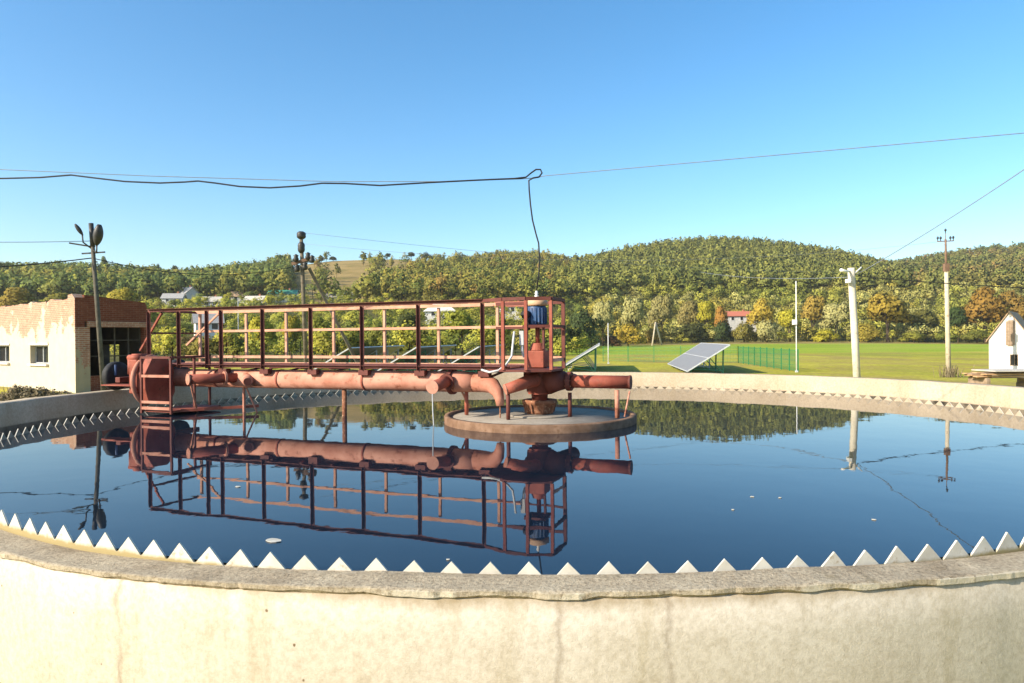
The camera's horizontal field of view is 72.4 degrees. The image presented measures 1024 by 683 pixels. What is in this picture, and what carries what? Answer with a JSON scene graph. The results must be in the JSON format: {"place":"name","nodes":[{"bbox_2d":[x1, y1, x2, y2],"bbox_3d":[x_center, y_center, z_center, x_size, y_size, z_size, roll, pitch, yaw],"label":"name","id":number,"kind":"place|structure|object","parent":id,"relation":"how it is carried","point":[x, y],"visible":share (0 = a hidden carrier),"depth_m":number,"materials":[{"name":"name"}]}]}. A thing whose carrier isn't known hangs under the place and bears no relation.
{"place":"outdoors","nodes":[
{"label":"outdoors","id":0,"kind":"place"},
{"bbox_2d":[0,133,1022,181],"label":"messenger wire","id":1,"kind":"object","parent":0,"point":[530,178],"visible":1,"depth_m":10.76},
{"bbox_2d":[0,169,542,290],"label":"power cable","id":2,"kind":"object","parent":1,"relation":"hanging from","point":[322,183],"visible":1,"depth_m":10.97,"materials":[{"name":"rubber"}]},
{"bbox_2d":[0,258,1023,682],"bbox_3d":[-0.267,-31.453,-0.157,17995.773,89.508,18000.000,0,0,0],"label":"ground","id":3,"kind":"structure","parent":0,"point":[894,358],"depth_m":84.58,"materials":[{"name":"green plant"}]},
{"bbox_2d":[0,391,10,400],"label":"dry bush","id":4,"kind":"object","parent":3,"relation":"on","point":[2,395],"visible":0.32,"depth_m":17.36,"materials":[{"name":"yellow plant"}]},
{"bbox_2d":[3,384,23,400],"bbox_3d":[-12.389,1.634,17.511,0.590,1.172,0.568,0,0,0],"label":"dry bush","id":5,"kind":"object","parent":3,"relation":"on","point":[13,393],"visible":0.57,"depth_m":17.37,"materials":[{"name":"brown plant"}]},
{"bbox_2d":[0,287,40,306],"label":"tree","id":6,"kind":"object","parent":3,"relation":"on","point":[18,295],"visible":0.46,"depth_m":147.79,"materials":[{"name":"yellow plant"}]},
{"bbox_2d":[19,386,38,398],"bbox_3d":[-12.078,1.657,17.514,0.507,1.121,0.482,0,0,0],"label":"dry bush","id":7,"kind":"object","parent":3,"relation":"on","point":[27,392],"visible":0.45,"depth_m":17.41,"materials":[{"name":"brown plant"}]},
{"bbox_2d":[28,386,52,397],"bbox_3d":[-11.771,1.666,17.513,0.548,1.097,0.519,0,0,0],"label":"dry bush","id":8,"kind":"object","parent":3,"relation":"on","point":[39,393],"visible":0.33,"depth_m":17.43,"materials":[{"name":"brown plant"}]},
{"bbox_2d":[42,389,61,395],"bbox_3d":[-11.442,1.697,17.506,0.558,1.031,0.520,0,0,0],"label":"dry bush","id":9,"kind":"object","parent":3,"relation":"on","point":[51,392],"visible":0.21,"depth_m":17.44,"materials":[{"name":"brown plant"}]},
{"bbox_2d":[43,292,67,301],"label":"tree","id":10,"kind":"object","parent":3,"relation":"on","point":[62,296],"visible":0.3,"depth_m":153.50,"materials":[{"name":"green plant"}]},
{"bbox_2d":[0,294,153,392],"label":"brick building","id":11,"kind":"structure","parent":3,"relation":"on","point":[51,344],"depth_m":31.88,"materials":[{"name":"paint"}]},
{"bbox_2d":[0,343,9,364],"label":"window","id":12,"kind":"structure","parent":11,"relation":"in","point":[4,350],"depth_m":35.10,"materials":[{"name":"grey metal"}]},
{"bbox_2d":[27,343,48,365],"bbox_3d":[-21.716,0.593,32.261,2.120,1.030,0.390,0,0,36],"label":"window","id":13,"kind":"structure","parent":11,"relation":"in","point":[41,352],"depth_m":32.45,"materials":[{"name":"grey metal"}]},
{"bbox_2d":[69,223,105,390],"bbox_3d":[-15.516,-0.989,25.795,1.332,6.802,0.570,0,0,0],"label":"lamp pole","id":14,"kind":"object","parent":3,"relation":"on","point":[96,235],"visible":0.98,"depth_m":25.73,"materials":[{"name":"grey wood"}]},
{"bbox_2d":[0,258,91,266],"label":"wire","id":15,"kind":"object","parent":14,"relation":"attached to","point":[45,263],"visible":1,"depth_m":24.91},
{"bbox_2d":[97,259,294,274],"bbox_3d":[-12.909,-3.244,29.934,0.032,0.880,9.655,0,0,33],"label":"wire","id":16,"kind":"object","parent":14,"relation":"attached to","point":[193,274],"visible":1,"depth_m":29.18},
{"bbox_2d":[100,256,109,267],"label":"tree","id":17,"kind":"object","parent":3,"relation":"on","point":[104,259],"visible":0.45,"depth_m":332.51,"materials":[{"name":"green plant"}]},
{"bbox_2d":[106,287,139,300],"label":"tree","id":18,"kind":"object","parent":3,"relation":"on","point":[123,294],"visible":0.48,"depth_m":138.96,"materials":[{"name":"yellow plant"}]},
{"bbox_2d":[0,253,297,301],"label":"woodland","id":19,"kind":"object","parent":3,"relation":"on","point":[37,280],"visible":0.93,"depth_m":225.13,"materials":[{"name":"green plant"}]},
{"bbox_2d":[144,302,158,327],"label":"tree","id":20,"kind":"object","parent":3,"relation":"on","point":[154,315],"visible":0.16,"depth_m":120.22,"materials":[{"name":"green plant"}]},
{"bbox_2d":[155,325,176,355],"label":"tree","id":21,"kind":"object","parent":3,"relation":"on","point":[160,349],"visible":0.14,"depth_m":79.82,"materials":[{"name":"yellow plant"}]},
{"bbox_2d":[160,292,186,306],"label":"village house","id":22,"kind":"structure","parent":3,"relation":"on","point":[166,297],"depth_m":203.64,"materials":[{"name":"white paint"}]},
{"bbox_2d":[169,300,182,305],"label":"tree","id":23,"kind":"object","parent":3,"relation":"on","point":[173,302],"visible":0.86,"depth_m":195.01,"materials":[{"name":"green plant"}]},
{"bbox_2d":[179,285,198,303],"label":"village house","id":24,"kind":"structure","parent":3,"relation":"on","point":[189,291],"depth_m":213.54,"materials":[{"name":"white paint"}]},
{"bbox_2d":[181,335,198,360],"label":"tree","id":25,"kind":"object","parent":3,"relation":"on","point":[185,340],"visible":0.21,"depth_m":74.36,"materials":[{"name":"green plant"}]},
{"bbox_2d":[185,335,226,354],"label":"tree","id":26,"kind":"object","parent":3,"relation":"on","point":[213,347],"visible":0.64,"depth_m":69.28,"materials":[{"name":"green plant"}]},
{"bbox_2d":[191,310,224,339],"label":"village house","id":27,"kind":"structure","parent":3,"relation":"on","point":[213,324],"depth_m":108.69,"materials":[{"name":"white paint"}]},
{"bbox_2d":[211,324,218,329],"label":"window","id":28,"kind":"structure","parent":27,"relation":"in","point":[213,326],"depth_m":108.82,"materials":[{"name":"glass"}]},
{"bbox_2d":[201,295,222,305],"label":"village house","id":29,"kind":"structure","parent":3,"relation":"on","point":[215,298],"depth_m":198.59,"materials":[{"name":"white paint"}]},
{"bbox_2d":[216,332,244,359],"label":"tree","id":30,"kind":"object","parent":3,"relation":"on","point":[229,352],"visible":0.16,"depth_m":79.07,"materials":[{"name":"green plant"}]},
{"bbox_2d":[231,290,249,302],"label":"village house","id":31,"kind":"structure","parent":3,"relation":"on","point":[236,295],"depth_m":210.34,"materials":[{"name":"white paint"}]},
{"bbox_2d":[243,294,267,303],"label":"village house","id":32,"kind":"structure","parent":3,"relation":"on","point":[249,298],"depth_m":204.19,"materials":[{"name":"white paint"}]},
{"bbox_2d":[248,316,277,342],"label":"tree","id":33,"kind":"object","parent":3,"relation":"on","point":[254,323],"visible":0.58,"depth_m":77.33,"materials":[{"name":"yellow plant"}]},
{"bbox_2d":[267,288,299,301],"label":"village house","id":34,"kind":"structure","parent":3,"relation":"on","point":[291,292],"depth_m":216.05,"materials":[{"name":"teal paint"}]},
{"bbox_2d":[281,315,302,358],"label":"tree","id":35,"kind":"object","parent":3,"relation":"on","point":[294,322],"visible":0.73,"depth_m":81.70,"materials":[{"name":"green plant"}]},
{"bbox_2d":[1,290,598,361],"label":"valley thicket","id":36,"kind":"object","parent":3,"relation":"on","point":[169,341],"visible":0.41,"depth_m":121.21,"materials":[{"name":"green plant"}]},
{"bbox_2d":[291,231,359,369],"bbox_3d":[-8.781,-1.378,34.492,3.948,7.953,0.701,-1,0,-23],"label":"wooden pole","id":37,"kind":"object","parent":3,"relation":"on","point":[301,235],"visible":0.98,"depth_m":34.01,"materials":[{"name":"brown wood"}]},
{"bbox_2d":[308,233,799,271],"bbox_3d":[9.500,-5.414,46.974,46.952,0.633,0.016,-1,0,-34],"label":"wire","id":38,"kind":"object","parent":37,"relation":"attached to","point":[537,256],"visible":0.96,"depth_m":41.62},
{"bbox_2d":[309,242,932,259],"bbox_3d":[6.261,-4.588,35.228,32.710,1.018,0.012,-1,0,-4],"label":"wire","id":39,"kind":"object","parent":37,"relation":"attached to","point":[551,259],"visible":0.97,"depth_m":34.88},
{"bbox_2d":[313,316,337,358],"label":"tree","id":40,"kind":"object","parent":3,"relation":"on","point":[318,322],"visible":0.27,"depth_m":77.48,"materials":[{"name":"green plant"}]},
{"bbox_2d":[325,290,353,303],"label":"village house","id":41,"kind":"structure","parent":3,"relation":"on","point":[330,295],"depth_m":205.57,"materials":[{"name":"white paint"}]},
{"bbox_2d":[338,331,369,351],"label":"tree","id":42,"kind":"object","parent":3,"relation":"on","point":[366,342],"visible":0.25,"depth_m":71.40,"materials":[{"name":"green plant"}]},
{"bbox_2d":[314,345,403,370],"bbox_3d":[-9.977,1.210,46.712,2.447,1.789,11.847,0,0,7],"label":"solar array","id":43,"kind":"object","parent":3,"relation":"on","point":[373,351],"visible":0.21,"depth_m":46.14,"materials":[{"name":"glass"}]},
{"bbox_2d":[364,324,388,346],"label":"tree","id":44,"kind":"object","parent":3,"relation":"on","point":[372,337],"visible":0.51,"depth_m":78.95,"materials":[{"name":"green plant"}]},
{"bbox_2d":[395,313,424,351],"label":"tree","id":45,"kind":"object","parent":3,"relation":"on","point":[407,317],"visible":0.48,"depth_m":83.57,"materials":[{"name":"green plant"}]},
{"bbox_2d":[406,252,414,260],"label":"tree","id":46,"kind":"object","parent":3,"relation":"on","point":[411,254],"visible":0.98,"depth_m":438.31,"materials":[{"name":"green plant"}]},
{"bbox_2d":[377,345,456,370],"bbox_3d":[-6.077,1.177,46.712,2.447,1.789,11.847,0,0,7],"label":"solar array","id":47,"kind":"object","parent":3,"relation":"on","point":[428,350],"visible":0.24,"depth_m":45.37,"materials":[{"name":"glass"}]},
{"bbox_2d":[423,304,454,324],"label":"village house","id":48,"kind":"structure","parent":3,"relation":"on","point":[430,313],"depth_m":147.39,"materials":[{"name":"white paint"}]},
{"bbox_2d":[300,248,598,303],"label":"slope woodland","id":49,"kind":"object","parent":3,"relation":"on","point":[498,273],"visible":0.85,"depth_m":261.44,"materials":[{"name":"green plant"}]},
{"bbox_2d":[443,308,474,355],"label":"tree","id":50,"kind":"object","parent":3,"relation":"on","point":[459,317],"visible":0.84,"depth_m":81.01,"materials":[{"name":"green plant"}]},
{"bbox_2d":[438,345,500,371],"bbox_3d":[-2.427,1.145,46.712,2.447,1.789,11.847,0,0,7],"label":"solar array","id":51,"kind":"object","parent":3,"relation":"on","point":[490,350],"visible":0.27,"depth_m":44.98,"materials":[{"name":"glass"}]},
{"bbox_2d":[477,316,511,344],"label":"tree","id":52,"kind":"object","parent":3,"relation":"on","point":[492,320],"visible":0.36,"depth_m":79.21,"materials":[{"name":"green plant"}]},
{"bbox_2d":[494,301,523,319],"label":"village house","id":53,"kind":"structure","parent":3,"relation":"on","point":[513,308],"depth_m":167.55,"materials":[{"name":"white paint"}]},
{"bbox_2d":[0,372,1023,682],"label":"settling tank","id":54,"kind":"object","parent":3,"relation":"on","point":[82,608],"visible":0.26,"depth_m":3.73,"materials":[{"name":"concrete"}]},
{"bbox_2d":[101,291,631,424],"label":"scraper bridge","id":55,"kind":"structure","parent":54,"relation":"on","point":[148,377],"depth_m":11.89,"materials":[{"name":"pink paint"}]},
{"bbox_2d":[0,388,1023,574],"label":"water","id":56,"kind":"structure","parent":54,"relation":"in","point":[669,480],"depth_m":6.32,"materials":[{"name":"blue liquid"}]},
{"bbox_2d":[266,538,280,542],"bbox_3d":[-1.542,1.286,4.528,0.117,0.004,0.073,0,0,35],"label":"floating scrap","id":57,"kind":"object","parent":56,"relation":"on","point":[271,540],"visible":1,"depth_m":4.52,"materials":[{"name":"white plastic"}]},
{"bbox_2d":[444,398,636,433],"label":"platform","id":58,"kind":"structure","parent":56,"relation":"in","point":[531,416],"depth_m":10.39,"materials":[{"name":"concrete"}]},
{"bbox_2d":[522,316,554,336],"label":"tree","id":59,"kind":"object","parent":3,"relation":"on","point":[546,330],"visible":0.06,"depth_m":87.25,"materials":[{"name":"yellow plant"}]},
{"bbox_2d":[548,324,583,348],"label":"tree","id":60,"kind":"object","parent":3,"relation":"on","point":[571,332],"visible":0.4,"depth_m":99.37,"materials":[{"name":"green plant"}]},
{"bbox_2d":[564,343,599,371],"bbox_3d":[4.657,1.060,46.712,2.417,1.838,11.844,0,0,7],"label":"solar array","id":61,"kind":"object","parent":3,"relation":"on","point":[578,357],"visible":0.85,"depth_m":43.58,"materials":[{"name":"glass"}]},
{"bbox_2d":[569,308,604,341],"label":"tree","id":62,"kind":"object","parent":3,"relation":"on","point":[578,320],"visible":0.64,"depth_m":148.69,"materials":[{"name":"green plant"}]},
{"bbox_2d":[592,300,614,345],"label":"tree","id":63,"kind":"object","parent":3,"relation":"on","point":[603,310],"visible":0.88,"depth_m":168.64,"materials":[{"name":"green plant"}]},
{"bbox_2d":[605,335,621,346],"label":"tree","id":64,"kind":"object","parent":3,"relation":"on","point":[613,341],"visible":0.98,"depth_m":151.09,"materials":[{"name":"brown plant"}]},
{"bbox_2d":[613,324,646,346],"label":"tree","id":65,"kind":"object","parent":3,"relation":"on","point":[624,332],"visible":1,"depth_m":158.44,"materials":[{"name":"yellow plant"}]},
{"bbox_2d":[621,297,644,344],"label":"tree","id":66,"kind":"object","parent":3,"relation":"on","point":[634,308],"visible":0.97,"depth_m":183.51,"materials":[{"name":"green plant"}]},
{"bbox_2d":[642,327,664,343],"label":"tree","id":67,"kind":"object","parent":3,"relation":"on","point":[649,335],"visible":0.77,"depth_m":191.57,"materials":[{"name":"green plant"}]},
{"bbox_2d":[651,322,661,345],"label":"frame pole","id":68,"kind":"object","parent":3,"relation":"on","point":[655,324],"visible":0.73,"depth_m":172.90,"materials":[{"name":"beige concrete"}]},
{"bbox_2d":[645,294,673,342],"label":"tree","id":69,"kind":"object","parent":3,"relation":"on","point":[661,308],"visible":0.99,"depth_m":198.09,"materials":[{"name":"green plant"}]},
{"bbox_2d":[603,346,738,362],"bbox_3d":[13.307,1.112,60.007,11.913,1.450,0.068,0,0,30],"label":"wire fence","id":70,"kind":"object","parent":3,"relation":"on","point":[718,354],"visible":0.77,"depth_m":60.12,"materials":[{"name":"green metal"}]},
{"bbox_2d":[676,300,699,325],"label":"tree","id":71,"kind":"object","parent":3,"relation":"on","point":[688,309],"visible":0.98,"depth_m":212.95,"materials":[{"name":"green plant"}]},
{"bbox_2d":[678,323,710,342],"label":"bush","id":72,"kind":"object","parent":3,"relation":"on","point":[692,329],"visible":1,"depth_m":196.16,"materials":[{"name":"green plant"}]},
{"bbox_2d":[667,343,729,372],"bbox_3d":[11.947,1.029,45.712,2.497,1.789,11.854,0,0,7],"label":"solar array","id":73,"kind":"object","parent":3,"relation":"on","point":[696,356],"visible":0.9,"depth_m":43.60,"materials":[{"name":"glass"}]},
{"bbox_2d":[696,300,715,328],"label":"tree","id":74,"kind":"object","parent":3,"relation":"on","point":[707,312],"visible":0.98,"depth_m":208.97,"materials":[{"name":"yellow plant"}]},
{"bbox_2d":[714,306,728,325],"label":"tree","id":75,"kind":"object","parent":3,"relation":"on","point":[721,314],"visible":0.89,"depth_m":203.94,"materials":[{"name":"orange plant"}]},
{"bbox_2d":[709,320,735,341],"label":"tree","id":76,"kind":"object","parent":3,"relation":"on","point":[724,328],"visible":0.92,"depth_m":195.03,"materials":[{"name":"green plant"}]},
{"bbox_2d":[566,234,906,298],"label":"woodland","id":77,"kind":"object","parent":3,"relation":"on","point":[703,254],"visible":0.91,"depth_m":349.60,"materials":[{"name":"green plant"}]},
{"bbox_2d":[725,310,756,331],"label":"village house","id":78,"kind":"structure","parent":3,"relation":"on","point":[735,318],"depth_m":222.15,"materials":[{"name":"white paint"}]},
{"bbox_2d":[730,321,757,342],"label":"tree","id":79,"kind":"object","parent":3,"relation":"on","point":[745,328],"visible":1,"depth_m":191.16,"materials":[{"name":"green plant"}]},
{"bbox_2d":[746,298,775,325],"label":"tree","id":80,"kind":"object","parent":3,"relation":"on","point":[762,309],"visible":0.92,"depth_m":213.19,"materials":[{"name":"yellow plant"}]},
{"bbox_2d":[738,346,798,371],"bbox_3d":[17.792,1.126,49.507,0.054,1.450,15.105,0,0,5],"label":"wire fence","id":81,"kind":"object","parent":3,"relation":"on","point":[769,351],"visible":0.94,"depth_m":47.77,"materials":[{"name":"green metal"}]},
{"bbox_2d":[753,320,784,342],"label":"tree","id":82,"kind":"object","parent":3,"relation":"on","point":[764,333],"visible":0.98,"depth_m":188.76,"materials":[{"name":"green plant"}]},
{"bbox_2d":[777,308,801,341],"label":"tree","id":83,"kind":"object","parent":3,"relation":"on","point":[786,317],"visible":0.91,"depth_m":197.31,"materials":[{"name":"yellow plant"}]},
{"bbox_2d":[792,292,797,371],"bbox_3d":[16.987,-0.791,41.997,0.280,5.674,0.200,0,0,0],"label":"mast","id":84,"kind":"object","parent":3,"relation":"on","point":[794,322],"visible":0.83,"depth_m":41.97,"materials":[{"name":"metal"}]},
{"bbox_2d":[583,277,1023,346],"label":"hill foot thicket","id":85,"kind":"object","parent":3,"relation":"on","point":[836,291],"visible":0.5,"depth_m":257.74,"materials":[{"name":"green plant"}]},
{"bbox_2d":[800,294,826,328],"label":"tree","id":86,"kind":"object","parent":3,"relation":"on","point":[812,307],"visible":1,"depth_m":207.66,"materials":[{"name":"yellow plant"}]},
{"bbox_2d":[812,328,840,341],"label":"bush","id":87,"kind":"object","parent":3,"relation":"on","point":[824,334],"visible":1,"depth_m":190.41,"materials":[{"name":"yellow plant"}]},
{"bbox_2d":[818,301,849,340],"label":"tree","id":88,"kind":"object","parent":3,"relation":"on","point":[834,313],"visible":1,"depth_m":203.31,"materials":[{"name":"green plant"}]},
{"bbox_2d":[840,267,861,376],"bbox_3d":[12.745,-0.284,26.526,1.041,5.098,0.436,-1,0,-20],"label":"concrete pole","id":89,"kind":"object","parent":3,"relation":"on","point":[850,280],"visible":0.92,"depth_m":26.55,"materials":[{"name":"white paint"}]},
{"bbox_2d":[702,272,845,278],"bbox_3d":[12.502,-3.462,35.834,0.024,1.943,18.321,-1,0,-3],"label":"wire","id":90,"kind":"object","parent":89,"relation":"attached to","point":[783,278],"visible":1,"depth_m":32.02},
{"bbox_2d":[856,169,1023,274],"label":"wire","id":91,"kind":"object","parent":89,"relation":"attached to","point":[947,219],"visible":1,"depth_m":22.28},
{"bbox_2d":[857,276,1023,287],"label":"wire","id":92,"kind":"object","parent":89,"relation":"attached to","point":[941,283],"visible":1,"depth_m":27.34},
{"bbox_2d":[858,322,882,341],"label":"tree","id":93,"kind":"object","parent":3,"relation":"on","point":[868,332],"visible":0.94,"depth_m":190.19,"materials":[{"name":"yellow plant"}]},
{"bbox_2d":[866,293,915,341],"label":"tree","id":94,"kind":"object","parent":3,"relation":"on","point":[886,309],"visible":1,"depth_m":198.00,"materials":[{"name":"yellow plant"}]},
{"bbox_2d":[897,331,925,342],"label":"bush","id":95,"kind":"object","parent":3,"relation":"on","point":[916,336],"visible":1,"depth_m":189.64,"materials":[{"name":"green plant"}]},
{"bbox_2d":[905,309,938,341],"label":"tree","id":96,"kind":"object","parent":3,"relation":"on","point":[925,316],"visible":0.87,"depth_m":203.20,"materials":[{"name":"green plant"}]},
{"bbox_2d":[936,228,953,375],"bbox_3d":[22.308,-1.843,35.992,0.910,7.950,0.250,0,0,0],"label":"slim pole","id":97,"kind":"object","parent":3,"relation":"on","point":[946,267],"visible":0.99,"depth_m":35.92,"materials":[{"name":"beige concrete"}]},
{"bbox_2d":[935,333,959,342],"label":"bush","id":98,"kind":"object","parent":3,"relation":"on","point":[942,337],"visible":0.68,"depth_m":186.52,"materials":[{"name":"green plant"}]},
{"bbox_2d":[932,365,973,377],"bbox_3d":[22.672,1.512,35.779,2.419,0.640,1.134,0,0,0],"label":"weed clump","id":99,"kind":"object","parent":3,"relation":"on","point":[951,373],"visible":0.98,"depth_m":35.68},
{"bbox_2d":[883,241,1023,292],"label":"woodland","id":100,"kind":"object","parent":3,"relation":"on","point":[1001,263],"visible":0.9,"depth_m":394.81,"materials":[{"name":"green plant"}]},
{"bbox_2d":[944,306,968,342],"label":"tree","id":101,"kind":"object","parent":3,"relation":"on","point":[957,316],"visible":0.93,"depth_m":203.35,"materials":[{"name":"green plant"}]},
{"bbox_2d":[961,329,991,342],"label":"bush","id":102,"kind":"object","parent":3,"relation":"on","point":[973,335],"visible":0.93,"depth_m":189.10,"materials":[{"name":"green plant"}]},
{"bbox_2d":[961,286,1010,342],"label":"tree","id":103,"kind":"object","parent":3,"relation":"on","point":[995,307],"visible":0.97,"depth_m":202.51,"materials":[{"name":"orange plant"}]},
{"bbox_2d":[962,369,1023,386],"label":"board pile","id":104,"kind":"object","parent":3,"relation":"on","point":[981,377],"visible":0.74,"depth_m":22.23,"materials":[{"name":"brown wood"}]},
{"bbox_2d":[986,311,1023,368],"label":"white shed","id":105,"kind":"structure","parent":3,"relation":"on","point":[1005,339],"depth_m":39.44,"materials":[{"name":"paint"}]},
{"bbox_2d":[1006,320,1014,345],"bbox_3d":[28.002,-0.475,39.330,0.420,1.450,0.040,0,0,40],"label":"loft door","id":106,"kind":"structure","parent":105,"relation":"in","point":[1010,324],"depth_m":39.30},
{"bbox_2d":[1010,354,1017,365],"bbox_3d":[28.198,1.044,39.307,0.376,0.640,0.070,0,0,40],"label":"window","id":107,"kind":"structure","parent":105,"relation":"in","point":[1013,357],"depth_m":39.29,"materials":[{"name":"black glass"}]},
{"bbox_2d":[998,290,1023,319],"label":"tree","id":108,"kind":"object","parent":3,"relation":"on","point":[1017,306],"visible":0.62,"depth_m":210.67,"materials":[{"name":"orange plant"}]},
{"bbox_2d":[0,0,1023,269],"label":"sky","id":109,"kind":"structure","parent":0,"point":[314,91],"materials":[{"name":"blue"}]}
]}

